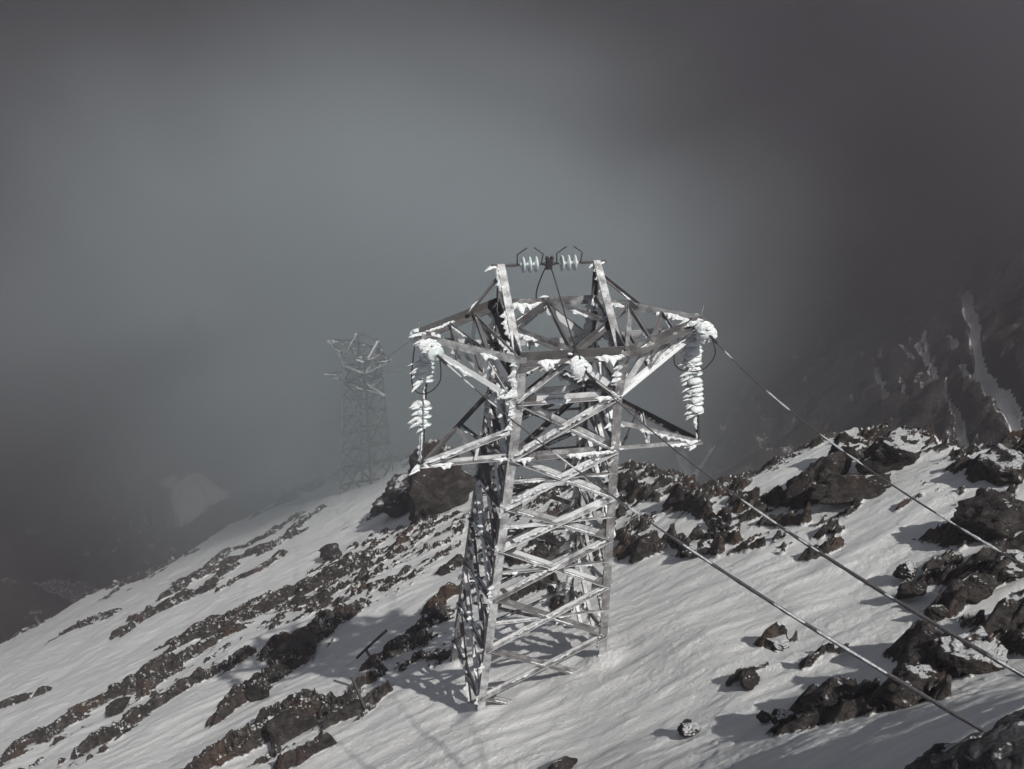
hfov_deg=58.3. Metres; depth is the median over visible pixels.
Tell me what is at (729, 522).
boulder
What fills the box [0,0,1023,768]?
mountainside
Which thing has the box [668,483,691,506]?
boulder
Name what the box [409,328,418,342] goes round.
insulator string
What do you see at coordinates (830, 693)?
boulder
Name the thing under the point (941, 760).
boulder
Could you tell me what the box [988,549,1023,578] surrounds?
boulder
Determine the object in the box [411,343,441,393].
jumper wire
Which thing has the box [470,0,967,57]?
sky
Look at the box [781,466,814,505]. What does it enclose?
boulder
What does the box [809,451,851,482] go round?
boulder
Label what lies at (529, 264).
insulator string
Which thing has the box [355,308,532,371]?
power cable
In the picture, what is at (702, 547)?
boulder
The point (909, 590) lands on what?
boulder
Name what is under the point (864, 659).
power cable
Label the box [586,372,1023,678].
power cable
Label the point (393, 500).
crag
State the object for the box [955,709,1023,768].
boulder
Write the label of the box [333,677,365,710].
iron stake
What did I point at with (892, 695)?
boulder
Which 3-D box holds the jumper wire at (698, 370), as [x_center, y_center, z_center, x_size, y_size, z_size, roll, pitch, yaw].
[3.423,-0.842,17.837,0.476,0.995,1.438,-6,35,-15]
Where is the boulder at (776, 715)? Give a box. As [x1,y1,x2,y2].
[770,708,793,724]
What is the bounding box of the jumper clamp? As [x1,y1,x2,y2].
[543,256,554,269]
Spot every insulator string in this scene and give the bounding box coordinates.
[407,355,434,462]
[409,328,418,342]
[418,338,443,361]
[516,247,543,272]
[555,246,582,270]
[565,355,591,382]
[678,337,703,439]
[693,321,717,344]
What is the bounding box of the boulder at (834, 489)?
[807,473,891,505]
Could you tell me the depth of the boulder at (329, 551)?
51.14 m
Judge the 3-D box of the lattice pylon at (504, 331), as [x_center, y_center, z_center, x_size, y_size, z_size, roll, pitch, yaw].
[0.516,3.454,20.619,5.889,12.658,3.271,-3,35,-11]
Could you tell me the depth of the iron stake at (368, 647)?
27.67 m
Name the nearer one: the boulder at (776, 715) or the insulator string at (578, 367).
the boulder at (776, 715)
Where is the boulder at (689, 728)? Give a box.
[677,719,700,736]
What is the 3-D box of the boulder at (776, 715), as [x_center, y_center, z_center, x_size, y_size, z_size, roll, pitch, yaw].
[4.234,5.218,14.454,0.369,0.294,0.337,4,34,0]
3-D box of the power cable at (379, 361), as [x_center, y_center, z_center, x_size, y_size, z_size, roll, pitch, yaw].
[-8.101,-2.198,45.115,0.021,29.495,48.720,-5,35,-13]
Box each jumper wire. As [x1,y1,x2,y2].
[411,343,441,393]
[535,269,587,371]
[673,339,715,371]
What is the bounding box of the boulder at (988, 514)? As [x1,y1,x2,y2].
[950,487,1023,542]
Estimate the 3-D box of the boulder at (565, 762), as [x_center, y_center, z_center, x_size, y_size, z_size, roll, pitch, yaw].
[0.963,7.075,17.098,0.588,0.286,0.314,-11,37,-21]
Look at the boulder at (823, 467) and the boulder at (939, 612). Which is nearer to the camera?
the boulder at (939, 612)
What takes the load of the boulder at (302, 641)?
on the mountainside
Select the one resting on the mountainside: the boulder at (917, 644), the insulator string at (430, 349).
the boulder at (917, 644)
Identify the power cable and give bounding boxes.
[331,340,410,367]
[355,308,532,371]
[389,323,679,378]
[437,355,987,731]
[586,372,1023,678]
[710,336,1023,566]
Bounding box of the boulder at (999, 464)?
[977,443,1023,485]
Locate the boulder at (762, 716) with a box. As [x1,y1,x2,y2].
[756,710,770,722]
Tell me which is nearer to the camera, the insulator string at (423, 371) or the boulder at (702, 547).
the insulator string at (423, 371)
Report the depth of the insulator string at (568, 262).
18.04 m
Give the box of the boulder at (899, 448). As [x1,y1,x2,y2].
[855,427,930,473]
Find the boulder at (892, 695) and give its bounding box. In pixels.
[872,661,938,710]
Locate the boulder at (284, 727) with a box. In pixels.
[266,709,319,747]
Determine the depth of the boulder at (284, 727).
25.00 m
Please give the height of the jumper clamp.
0.275 m
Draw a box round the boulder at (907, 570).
[892,560,917,581]
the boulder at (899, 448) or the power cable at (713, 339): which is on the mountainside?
the boulder at (899, 448)
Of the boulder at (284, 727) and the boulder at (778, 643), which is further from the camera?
the boulder at (284, 727)
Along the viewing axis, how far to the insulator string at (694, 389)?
17.88 m
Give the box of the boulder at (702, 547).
[680,539,712,557]
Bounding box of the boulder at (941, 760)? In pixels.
[918,732,985,768]
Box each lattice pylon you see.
[324,332,393,494]
[408,260,707,710]
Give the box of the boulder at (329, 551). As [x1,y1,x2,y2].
[318,543,342,560]
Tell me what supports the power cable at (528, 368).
attached to the insulator string
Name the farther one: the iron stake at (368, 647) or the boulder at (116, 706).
the boulder at (116, 706)
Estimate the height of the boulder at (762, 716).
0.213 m
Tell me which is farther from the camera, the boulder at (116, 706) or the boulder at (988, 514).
the boulder at (116, 706)
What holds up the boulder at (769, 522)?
on the mountainside
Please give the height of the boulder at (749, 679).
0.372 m
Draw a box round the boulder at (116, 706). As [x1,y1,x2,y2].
[105,696,130,716]
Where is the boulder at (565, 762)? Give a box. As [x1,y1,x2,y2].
[547,756,577,768]
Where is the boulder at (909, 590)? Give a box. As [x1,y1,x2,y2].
[894,581,927,599]
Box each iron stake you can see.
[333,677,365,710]
[356,629,386,668]
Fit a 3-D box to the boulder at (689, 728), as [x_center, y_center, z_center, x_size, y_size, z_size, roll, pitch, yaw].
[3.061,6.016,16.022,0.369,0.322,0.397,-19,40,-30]
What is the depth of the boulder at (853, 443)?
26.30 m
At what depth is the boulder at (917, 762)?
7.42 m
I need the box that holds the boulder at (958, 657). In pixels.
[927,625,1007,677]
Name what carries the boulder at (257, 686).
on the mountainside
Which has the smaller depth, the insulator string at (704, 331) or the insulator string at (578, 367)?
the insulator string at (578, 367)
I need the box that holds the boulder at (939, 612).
[924,604,948,621]
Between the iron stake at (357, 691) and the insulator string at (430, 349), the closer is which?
the insulator string at (430, 349)
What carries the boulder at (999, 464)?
on the mountainside
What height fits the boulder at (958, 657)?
1.100 m
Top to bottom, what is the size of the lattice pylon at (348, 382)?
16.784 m
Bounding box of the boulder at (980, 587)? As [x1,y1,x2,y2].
[947,572,998,604]
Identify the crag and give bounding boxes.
[372,473,410,517]
[408,438,474,522]
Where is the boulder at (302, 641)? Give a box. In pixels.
[289,626,316,655]
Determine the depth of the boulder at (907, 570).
18.22 m
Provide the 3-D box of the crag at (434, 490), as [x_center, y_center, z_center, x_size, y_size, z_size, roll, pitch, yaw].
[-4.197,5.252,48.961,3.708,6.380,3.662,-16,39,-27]
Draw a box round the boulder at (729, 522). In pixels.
[705,513,740,534]
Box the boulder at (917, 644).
[896,629,944,677]
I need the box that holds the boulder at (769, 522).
[764,514,776,527]
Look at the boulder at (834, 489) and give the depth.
23.18 m
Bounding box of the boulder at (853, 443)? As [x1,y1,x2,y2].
[828,427,868,460]
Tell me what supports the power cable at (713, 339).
attached to the insulator string at (704, 331)
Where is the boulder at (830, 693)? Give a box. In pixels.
[798,677,862,712]
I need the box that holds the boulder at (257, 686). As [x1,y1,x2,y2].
[244,672,270,701]
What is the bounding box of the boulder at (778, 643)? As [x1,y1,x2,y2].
[765,634,790,651]
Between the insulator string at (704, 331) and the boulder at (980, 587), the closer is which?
the boulder at (980, 587)
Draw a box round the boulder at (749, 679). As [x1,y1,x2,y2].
[737,667,759,690]
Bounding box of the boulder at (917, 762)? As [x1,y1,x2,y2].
[904,743,957,768]
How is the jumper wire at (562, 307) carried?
attached to the jumper clamp

